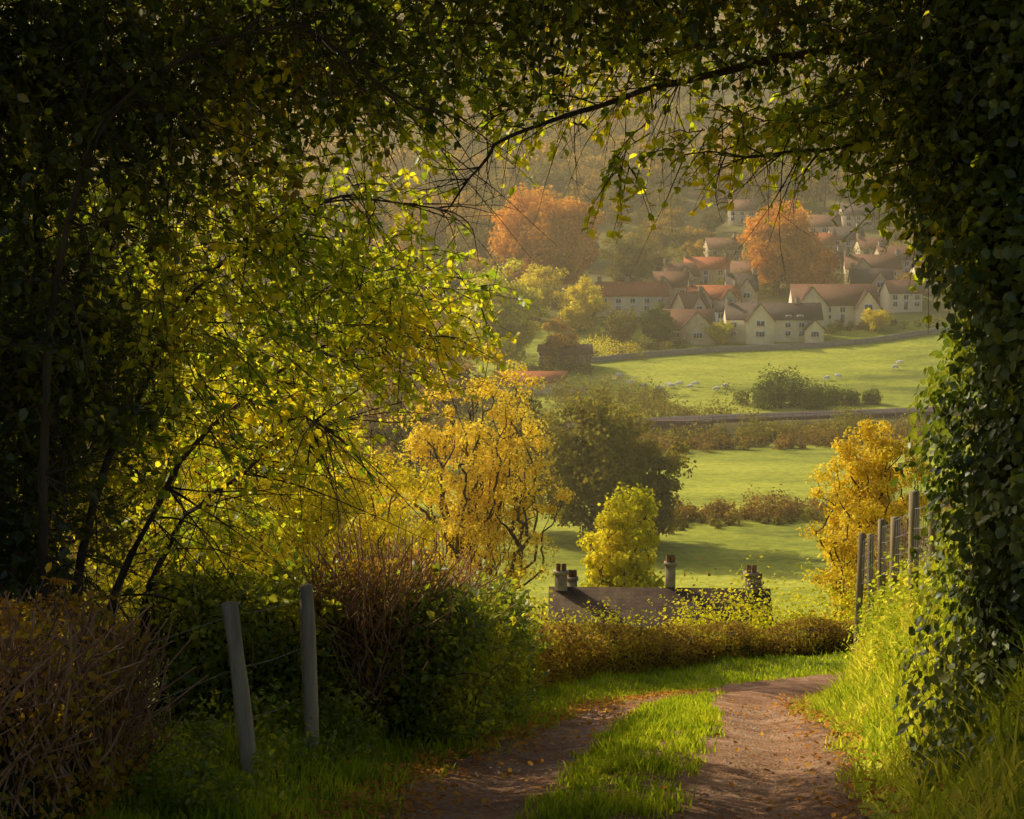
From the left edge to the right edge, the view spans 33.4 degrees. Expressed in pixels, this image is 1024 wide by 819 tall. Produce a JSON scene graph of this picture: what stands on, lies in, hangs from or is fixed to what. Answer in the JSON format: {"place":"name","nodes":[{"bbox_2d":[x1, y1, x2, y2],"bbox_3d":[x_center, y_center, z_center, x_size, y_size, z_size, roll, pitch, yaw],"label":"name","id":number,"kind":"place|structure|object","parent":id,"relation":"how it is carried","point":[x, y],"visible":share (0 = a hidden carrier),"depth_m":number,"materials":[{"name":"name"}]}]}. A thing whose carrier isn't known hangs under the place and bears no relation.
{"place":"outdoors","nodes":[
{"label":"outdoors","id":0,"kind":"place"},
{"bbox_2d":[3,0,1023,818],"bbox_3d":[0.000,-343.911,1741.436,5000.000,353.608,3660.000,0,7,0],"label":"ground","id":1,"kind":"structure","parent":0,"point":[729,476],"depth_m":283.53,"materials":[{"name":"green plant"}]},
{"bbox_2d":[0,562,208,818],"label":"clipped hedge","id":2,"kind":"object","parent":1,"relation":"on","point":[69,721],"visible":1,"depth_m":6.83,"materials":[{"name":"brown plant"}]},
{"bbox_2d":[9,91,201,606],"bbox_3d":[-15.731,-1.404,55.234,12.173,20.300,11.897,0,7,0],"label":"oak tree","id":3,"kind":"object","parent":1,"relation":"on","point":[108,484],"visible":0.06,"depth_m":55.86,"materials":[{"name":"green plant"}]},
{"bbox_2d":[0,0,224,534],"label":"oak tree","id":4,"kind":"object","parent":1,"relation":"on","point":[132,250],"visible":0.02,"depth_m":37.92,"materials":[{"name":"green plant"}]},
{"bbox_2d":[62,357,257,650],"bbox_3d":[-13.493,3.176,60.356,8.406,13.162,8.593,0,7,0],"label":"golden tree","id":5,"kind":"object","parent":1,"relation":"on","point":[141,488],"visible":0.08,"depth_m":59.21,"materials":[{"name":"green plant"}]},
{"bbox_2d":[119,584,318,779],"bbox_3d":[-1.546,1.731,9.052,0.231,1.517,2.623,2,7,18],"label":"wire fence","id":6,"kind":"object","parent":1,"relation":"on","point":[244,717],"visible":0.64,"depth_m":9.25,"materials":[{"name":"grey wood"}]},
{"bbox_2d":[118,406,326,612],"bbox_3d":[-7.949,3.583,46.553,6.165,7.375,6.832,0,7,0],"label":"golden tree","id":7,"kind":"object","parent":1,"relation":"on","point":[279,507],"visible":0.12,"depth_m":45.81,"materials":[{"name":"yellow plant"}]},
{"bbox_2d":[100,666,405,818],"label":"verge nettles","id":8,"kind":"object","parent":1,"relation":"on","point":[192,777],"visible":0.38,"depth_m":9.41,"materials":[{"name":"green plant"}]},
{"bbox_2d":[143,286,368,585],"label":"oak tree","id":9,"kind":"object","parent":1,"relation":"on","point":[218,383],"visible":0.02,"depth_m":71.71,"materials":[{"name":"green plant"}]},
{"bbox_2d":[100,549,437,723],"bbox_3d":[-1.485,1.683,11.558,1.472,1.700,2.534,7,10,44],"label":"bramble bush","id":10,"kind":"object","parent":1,"relation":"on","point":[206,647],"visible":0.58,"depth_m":10.86,"materials":[{"name":"green plant"}]},
{"bbox_2d":[7,458,564,652],"bbox_3d":[-5.614,3.987,35.867,19.504,7.140,7.120,-5,8,-34],"label":"bramble thicket","id":11,"kind":"object","parent":1,"relation":"on","point":[216,539],"visible":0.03,"depth_m":35.38,"materials":[{"name":"green plant"}]},
{"bbox_2d":[0,0,589,745],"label":"hazel tree","id":12,"kind":"object","parent":1,"relation":"on","point":[86,54],"visible":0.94,"depth_m":9.76,"materials":[{"name":"green plant"}]},
{"bbox_2d":[221,420,374,593],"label":"golden tree","id":13,"kind":"object","parent":1,"relation":"on","point":[308,528],"visible":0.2,"depth_m":68.81,"materials":[{"name":"yellow plant"}]},
{"bbox_2d":[279,417,453,570],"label":"golden tree","id":14,"kind":"object","parent":1,"relation":"on","point":[388,530],"visible":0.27,"depth_m":85.86,"materials":[{"name":"yellow plant"}]},
{"bbox_2d":[254,512,526,730],"bbox_3d":[-0.783,1.644,12.301,1.493,1.937,3.311,2,7,17],"label":"bush","id":15,"kind":"object","parent":1,"relation":"on","point":[362,580],"visible":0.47,"depth_m":11.35,"materials":[{"name":"brown plant"}]},
{"bbox_2d":[276,558,553,745],"bbox_3d":[-0.499,2.092,14.065,1.720,2.648,6.074,1,7,5],"label":"bush","id":16,"kind":"object","parent":1,"relation":"on","point":[454,692],"visible":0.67,"depth_m":11.58,"materials":[{"name":"green plant"}]},
{"bbox_2d":[67,650,852,818],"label":"grass verge","id":17,"kind":"object","parent":1,"relation":"on","point":[353,775],"depth_m":10.31,"materials":[{"name":"green plant"}]},
{"bbox_2d":[372,341,578,588],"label":"yellow poplar tree","id":18,"kind":"object","parent":1,"relation":"on","point":[474,525],"visible":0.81,"depth_m":95.15,"materials":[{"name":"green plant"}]},
{"bbox_2d":[308,366,671,416],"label":"field hedgerow","id":19,"kind":"object","parent":1,"relation":"on","point":[567,392],"visible":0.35,"depth_m":352.13,"materials":[{"name":"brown plant"}]},
{"bbox_2d":[2,0,978,604],"bbox_3d":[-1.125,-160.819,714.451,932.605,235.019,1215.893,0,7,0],"label":"distant woodland","id":20,"kind":"object","parent":1,"relation":"on","point":[590,166],"visible":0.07,"depth_m":573.48,"materials":[{"name":"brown plant"}]},
{"bbox_2d":[455,258,550,369],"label":"lime tree","id":21,"kind":"object","parent":1,"relation":"on","point":[512,316],"visible":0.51,"depth_m":385.24,"materials":[{"name":"green plant"}]},
{"bbox_2d":[467,386,561,534],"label":"oak tree","id":22,"kind":"object","parent":1,"relation":"on","point":[533,410],"visible":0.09,"depth_m":215.15,"materials":[{"name":"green plant"}]},
{"bbox_2d":[472,356,593,381],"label":"garden shrubs","id":23,"kind":"object","parent":1,"relation":"on","point":[546,367],"visible":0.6,"depth_m":384.57,"materials":[{"name":"green plant"}]},
{"bbox_2d":[516,263,568,321],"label":"lime tree","id":24,"kind":"object","parent":1,"relation":"on","point":[529,279],"visible":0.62,"depth_m":437.32,"materials":[{"name":"yellow plant"}]},
{"bbox_2d":[497,371,588,394],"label":"stone barn","id":25,"kind":"structure","parent":1,"relation":"on","point":[551,375],"depth_m":365.72,"materials":[{"name":"red ceramic"}]},
{"bbox_2d":[486,180,606,289],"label":"beech tree","id":26,"kind":"object","parent":1,"relation":"on","point":[559,224],"visible":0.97,"depth_m":452.74,"materials":[{"name":"orange plant"}]},
{"bbox_2d":[537,344,593,369],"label":"open barn","id":27,"kind":"structure","parent":1,"relation":"on","point":[583,351],"depth_m":390.36,"materials":[{"name":"brown wood"}]},
{"bbox_2d":[136,0,1023,790],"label":"ivy clad tree","id":28,"kind":"object","parent":1,"relation":"on","point":[946,120],"visible":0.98,"depth_m":8.93,"materials":[{"name":"green plant"}]},
{"bbox_2d":[550,275,612,332],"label":"lime tree","id":29,"kind":"object","parent":1,"relation":"on","point":[579,303],"visible":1,"depth_m":428.20,"materials":[{"name":"yellow plant"}]},
{"bbox_2d":[514,385,658,545],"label":"oak tree","id":30,"kind":"object","parent":1,"relation":"on","point":[591,466],"visible":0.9,"depth_m":203.63,"materials":[{"name":"green plant"}]},
{"bbox_2d":[260,538,919,635],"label":"yellow undergrowth","id":31,"kind":"object","parent":1,"relation":"on","point":[760,614],"visible":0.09,"depth_m":48.13,"materials":[{"name":"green plant"}]},
{"bbox_2d":[168,678,1021,818],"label":"fallen leaves","id":32,"kind":"object","parent":1,"relation":"on","point":[408,803],"visible":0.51,"depth_m":10.51,"materials":[{"name":"orange plant"}]},
{"bbox_2d":[446,376,759,426],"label":"railway scrub","id":33,"kind":"object","parent":1,"relation":"on","point":[669,409],"visible":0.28,"depth_m":330.49,"materials":[{"name":"green plant"}]},
{"bbox_2d":[578,331,656,355],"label":"garden shrubs","id":34,"kind":"object","parent":1,"relation":"on","point":[607,342],"visible":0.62,"depth_m":408.50,"materials":[{"name":"green plant"}]},
{"bbox_2d":[506,687,729,818],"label":"grass strip","id":35,"kind":"object","parent":1,"relation":"on","point":[641,725],"depth_m":10.01,"materials":[{"name":"green plant"}]},
{"bbox_2d":[576,482,664,587],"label":"maple tree","id":36,"kind":"object","parent":1,"relation":"on","point":[621,540],"visible":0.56,"depth_m":101.13,"materials":[{"name":"yellow plant"}]},
{"bbox_2d":[603,306,641,343],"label":"oak tree","id":37,"kind":"object","parent":1,"relation":"on","point":[619,326],"visible":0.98,"depth_m":418.74,"materials":[{"name":"green plant"}]},
{"bbox_2d":[596,224,662,281],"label":"oak tree","id":38,"kind":"object","parent":1,"relation":"on","point":[626,253],"visible":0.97,"depth_m":473.73,"materials":[{"name":"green plant"}]},
{"bbox_2d":[596,296,667,316],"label":"walls","id":39,"kind":"structure","parent":1,"relation":"on","point":[639,302],"depth_m":445.39,"materials":[{"name":"beige stone"}]},
{"bbox_2d":[595,281,668,296],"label":"roof","id":40,"kind":"structure","parent":39,"relation":"on","point":[610,289],"depth_m":446.42,"materials":[{"name":"brown tile"}]},
{"bbox_2d":[591,329,689,359],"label":"garden shrubs","id":41,"kind":"object","parent":1,"relation":"on","point":[659,345],"visible":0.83,"depth_m":411.95,"materials":[{"name":"green plant"}]},
{"bbox_2d":[639,301,677,342],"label":"holly tree","id":42,"kind":"object","parent":1,"relation":"on","point":[658,318],"visible":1,"depth_m":417.07,"materials":[{"name":"green plant"}]},
{"bbox_2d":[548,555,773,635],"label":"cottage","id":43,"kind":"structure","parent":1,"relation":"on","point":[571,595],"depth_m":75.98,"materials":[{"name":"stone"}]},
{"bbox_2d":[625,435,696,538],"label":"oak tree","id":44,"kind":"object","parent":1,"relation":"on","point":[653,462],"visible":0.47,"depth_m":208.54,"materials":[{"name":"green plant"}]},
{"bbox_2d":[355,405,978,446],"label":"railway line","id":45,"kind":"object","parent":1,"relation":"on","point":[827,414],"visible":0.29,"depth_m":318.82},
{"bbox_2d":[665,279,685,308],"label":"walls","id":46,"kind":"structure","parent":1,"relation":"on","point":[672,293],"depth_m":452.06,"materials":[{"name":"stone"}]},
{"bbox_2d":[653,271,688,288],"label":"roof","id":47,"kind":"structure","parent":46,"relation":"on","point":[677,279],"depth_m":454.33,"materials":[{"name":"brown tile"}]},
{"bbox_2d":[661,265,699,284],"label":"walls","id":48,"kind":"structure","parent":1,"relation":"on","point":[691,276],"depth_m":465.50,"materials":[{"name":"stone"}]},
{"bbox_2d":[660,262,700,276],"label":"roof","id":49,"kind":"structure","parent":48,"relation":"on","point":[694,269],"depth_m":467.16,"materials":[{"name":"brown tile"}]},
{"bbox_2d":[653,309,715,344],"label":"house","id":50,"kind":"structure","parent":1,"relation":"on","point":[691,324],"depth_m":419.93,"materials":[{"name":"stone"}]},
{"bbox_2d":[672,294,708,308],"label":"walls","id":51,"kind":"structure","parent":1,"relation":"on","point":[677,303],"depth_m":437.30,"materials":[{"name":"stone"}]},
{"bbox_2d":[670,291,710,308],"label":"roof","id":52,"kind":"structure","parent":51,"relation":"on","point":[689,299],"depth_m":437.70,"materials":[{"name":"brown tile"}]},
{"bbox_2d":[419,400,976,461],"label":"railway scrub","id":53,"kind":"object","parent":1,"relation":"on","point":[756,432],"visible":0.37,"depth_m":305.05,"materials":[{"name":"plant"}]},
{"bbox_2d":[527,608,876,690],"bbox_3d":[8.664,3.743,32.382,34.957,7.148,9.665,-7,10,-44],"label":"lane hedge","id":54,"kind":"object","parent":1,"relation":"on","point":[578,650],"visible":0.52,"depth_m":29.75,"materials":[{"name":"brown plant"}]},
{"bbox_2d":[699,270,724,284],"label":"walls","id":55,"kind":"structure","parent":1,"relation":"on","point":[713,274],"depth_m":475.35,"materials":[{"name":"stone"}]},
{"bbox_2d":[683,257,728,269],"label":"roof","id":56,"kind":"structure","parent":55,"relation":"on","point":[712,263],"depth_m":476.57,"materials":[{"name":"orange tile"}]},
{"bbox_2d":[687,289,739,308],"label":"walls","id":57,"kind":"structure","parent":1,"relation":"on","point":[730,294],"depth_m":441.38,"materials":[{"name":"stone"}]},
{"bbox_2d":[686,285,741,300],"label":"roof","id":58,"kind":"structure","parent":57,"relation":"on","point":[716,292],"depth_m":443.99,"materials":[{"name":"brown tile"}]},
{"bbox_2d":[703,319,734,344],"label":"apple tree","id":59,"kind":"object","parent":1,"relation":"on","point":[719,331],"visible":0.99,"depth_m":419.16,"materials":[{"name":"green plant"}]},
{"bbox_2d":[703,240,741,264],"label":"walls","id":60,"kind":"structure","parent":1,"relation":"on","point":[710,251],"depth_m":501.11,"materials":[{"name":"stone"}]},
{"bbox_2d":[703,237,743,249],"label":"roof","id":61,"kind":"structure","parent":60,"relation":"on","point":[715,243],"depth_m":501.68,"materials":[{"name":"brown tile"}]},
{"bbox_2d":[728,211,755,224],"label":"walls","id":62,"kind":"structure","parent":1,"relation":"on","point":[737,216],"depth_m":561.15,"materials":[{"name":"stone"}]},
{"bbox_2d":[727,200,756,210],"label":"roof","id":63,"kind":"structure","parent":62,"relation":"on","point":[745,205],"depth_m":561.80,"materials":[{"name":"brown tile"}]},
{"bbox_2d":[740,279,757,302],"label":"walls","id":64,"kind":"structure","parent":1,"relation":"on","point":[746,287],"depth_m":447.03,"materials":[{"name":"stone"}]},
{"bbox_2d":[723,273,758,292],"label":"roof","id":65,"kind":"structure","parent":64,"relation":"on","point":[742,278],"depth_m":449.76,"materials":[{"name":"tile"}]},
{"bbox_2d":[591,327,951,362],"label":"dry stone wall","id":66,"kind":"structure","parent":1,"relation":"on","point":[883,338],"depth_m":414.17,"materials":[{"name":"grey stone"}]},
{"bbox_2d":[723,305,823,343],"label":"walls","id":67,"kind":"structure","parent":1,"relation":"on","point":[772,329],"depth_m":420.80,"materials":[{"name":"beige stone"}]},
{"bbox_2d":[722,302,824,329],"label":"roof","id":68,"kind":"structure","parent":67,"relation":"on","point":[813,312],"depth_m":423.85,"materials":[{"name":"tile"}]},
{"bbox_2d":[736,196,820,293],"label":"beech tree","id":69,"kind":"object","parent":1,"relation":"on","point":[767,263],"visible":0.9,"depth_m":460.62,"materials":[{"name":"orange plant"}]},
{"bbox_2d":[731,363,831,409],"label":"hawthorn bush","id":70,"kind":"object","parent":1,"relation":"on","point":[779,397],"visible":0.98,"depth_m":352.37,"materials":[{"name":"green plant"}]},
{"bbox_2d":[665,506,903,533],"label":"field hedgerow","id":71,"kind":"object","parent":1,"relation":"on","point":[715,522],"visible":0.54,"depth_m":223.82,"materials":[{"name":"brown plant"}]},
{"bbox_2d":[648,232,925,268],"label":"garden shrubs","id":72,"kind":"object","parent":1,"relation":"on","point":[680,258],"visible":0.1,"depth_m":496.18,"materials":[{"name":"green plant"}]},
{"bbox_2d":[634,413,958,437],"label":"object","id":73,"kind":"object","parent":1,"relation":"on","point":[724,427],"visible":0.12,"depth_m":309.33,"materials":[{"name":"plant"}]},
{"bbox_2d":[676,260,931,298],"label":"garden shrubs","id":74,"kind":"object","parent":1,"relation":"on","point":[768,290],"visible":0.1,"depth_m":464.98,"materials":[{"name":"green plant"}]},
{"bbox_2d":[642,407,971,423],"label":"railway fence","id":75,"kind":"object","parent":1,"relation":"on","point":[779,414],"visible":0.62,"depth_m":314.21,"materials":[{"name":"brown wood"}]},
{"bbox_2d":[783,242,842,283],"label":"beech tree","id":76,"kind":"object","parent":1,"relation":"on","point":[818,264],"visible":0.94,"depth_m":457.40,"materials":[{"name":"orange plant"}]},
{"bbox_2d":[808,227,827,232],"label":"walls","id":77,"kind":"structure","parent":1,"relation":"on","point":[819,229],"depth_m":533.79,"materials":[{"name":"stone"}]},
{"bbox_2d":[806,215,841,226],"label":"roof","id":78,"kind":"structure","parent":77,"relation":"on","point":[821,221],"depth_m":534.66,"materials":[{"name":"brown tile"}]},
{"bbox_2d":[670,480,967,525],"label":"field hedgerow","id":79,"kind":"object","parent":1,"relation":"on","point":[778,509],"visible":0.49,"depth_m":227.74,"materials":[{"name":"brown plant"}]},
{"bbox_2d":[788,288,879,327],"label":"walls","id":80,"kind":"structure","parent":1,"relation":"on","point":[851,313],"depth_m":434.94,"materials":[{"name":"beige stone"}]},
{"bbox_2d":[787,284,881,308],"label":"roof","id":81,"kind":"structure","parent":80,"relation":"on","point":[842,294],"depth_m":438.44,"materials":[{"name":"brown tile"}]},
{"bbox_2d":[822,384,860,406],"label":"hawthorn bush","id":82,"kind":"object","parent":1,"relation":"on","point":[849,398],"visible":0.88,"depth_m":355.38,"materials":[{"name":"green plant"}]},
{"bbox_2d":[828,230,854,254],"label":"walls","id":83,"kind":"structure","parent":1,"relation":"on","point":[843,244],"depth_m":514.26,"materials":[{"name":"stone"}]},
{"bbox_2d":[826,227,864,239],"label":"roof","id":84,"kind":"structure","parent":83,"relation":"on","point":[842,233],"depth_m":515.54,"materials":[{"name":"tile"}]},
{"bbox_2d":[839,208,873,229],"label":"walls","id":85,"kind":"structure","parent":1,"relation":"on","point":[852,221],"depth_m":553.35,"materials":[{"name":"stone"}]},
{"bbox_2d":[838,203,874,215],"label":"roof","id":86,"kind":"structure","parent":85,"relation":"on","point":[856,211],"depth_m":554.10,"materials":[{"name":"tile"}]},
{"bbox_2d":[853,240,873,253],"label":"walls","id":87,"kind":"structure","parent":1,"relation":"on","point":[859,250],"depth_m":501.13,"materials":[{"name":"stone"}]},
{"bbox_2d":[851,237,889,249],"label":"roof","id":88,"kind":"structure","parent":87,"relation":"on","point":[869,241],"depth_m":501.19,"materials":[{"name":"brown tile"}]},
{"bbox_2d":[849,272,885,302],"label":"walls","id":89,"kind":"structure","parent":1,"relation":"on","point":[880,277],"depth_m":456.55,"materials":[{"name":"stone"}]},
{"bbox_2d":[848,268,893,283],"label":"roof","id":90,"kind":"structure","parent":89,"relation":"on","point":[863,275],"depth_m":459.31,"materials":[{"name":"tile"}]},
{"bbox_2d":[796,414,943,624],"bbox_3d":[12.798,4.872,61.047,5.370,9.601,5.007,0,7,0],"label":"birch tree","id":91,"kind":"object","parent":1,"relation":"on","point":[865,517],"visible":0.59,"depth_m":60.18,"materials":[{"name":"yellow plant"}]},
{"bbox_2d":[860,387,883,404],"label":"hawthorn bush","id":92,"kind":"object","parent":1,"relation":"on","point":[871,398],"visible":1,"depth_m":356.18,"materials":[{"name":"green plant"}]},
{"bbox_2d":[843,259,900,283],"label":"walls","id":93,"kind":"structure","parent":1,"relation":"on","point":[863,263],"depth_m":472.53,"materials":[{"name":"stone"}]},
{"bbox_2d":[842,254,901,269],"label":"roof","id":94,"kind":"structure","parent":93,"relation":"on","point":[894,261],"depth_m":474.67,"materials":[{"name":"brown tile"}]},
{"bbox_2d":[860,308,894,330],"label":"apple tree","id":95,"kind":"object","parent":1,"relation":"on","point":[873,317],"visible":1,"depth_m":430.60,"materials":[{"name":"yellow plant"}]},
{"bbox_2d":[822,315,946,333],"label":"garden shrubs","id":96,"kind":"object","parent":1,"relation":"on","point":[863,326],"visible":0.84,"depth_m":434.08,"materials":[{"name":"green plant"}]},
{"bbox_2d":[853,490,940,651],"bbox_3d":[4.507,2.596,20.523,0.366,4.748,9.313,1,7,8],"label":"wire fence","id":97,"kind":"object","parent":1,"relation":"on","point":[863,579],"visible":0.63,"depth_m":19.33,"materials":[{"name":"grey wood"}]},
{"bbox_2d":[874,248,921,275],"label":"walls","id":98,"kind":"structure","parent":1,"relation":"on","point":[903,266],"depth_m":485.24,"materials":[{"name":"stone"}]},
{"bbox_2d":[872,245,920,259],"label":"roof","id":99,"kind":"structure","parent":98,"relation":"on","point":[893,248],"depth_m":486.35,"materials":[{"name":"brown tile"}]},
{"bbox_2d":[880,283,922,312],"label":"walls","id":100,"kind":"structure","parent":1,"relation":"on","point":[886,298],"depth_m":448.64,"materials":[{"name":"beige stone"}]},
{"bbox_2d":[879,280,923,293],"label":"roof","id":101,"kind":"structure","parent":100,"relation":"on","point":[897,286],"depth_m":449.33,"materials":[{"name":"brown tile"}]},
{"bbox_2d":[784,553,1023,818],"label":"bank grass","id":102,"kind":"structure","parent":1,"relation":"on","point":[844,698],"depth_m":9.75,"materials":[{"name":"green plant"}]},
{"bbox_2d":[842,525,974,674],"bbox_3d":[6.643,2.718,22.526,4.926,7.830,25.464,3,7,21],"label":"bush","id":103,"kind":"object","parent":1,"relation":"on","point":[900,590],"visible":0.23,"depth_m":16.90,"materials":[{"name":"green plant"}]},
{"bbox_2d":[932,654,1023,778],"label":"ivy undergrowth","id":104,"kind":"object","parent":1,"relation":"on","point":[966,745],"visible":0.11,"depth_m":8.54,"materials":[{"name":"green plant"}]},
{"bbox_2d":[374,673,869,818],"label":"dirt track","id":105,"kind":"structure","parent":0,"point":[783,771],"depth_m":10.38,"materials":[{"name":"brown soil"}]},
{"bbox_2d":[365,709,863,818],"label":"loose stones","id":106,"kind":"object","parent":105,"relation":"on","point":[706,795],"visible":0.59,"depth_m":10.96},
{"bbox_2d":[647,420,712,434],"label":"railway retaining wall","id":107,"kind":"structure","parent":0,"point":[664,424],"depth_m":303.94,"materials":[{"name":"stone"}]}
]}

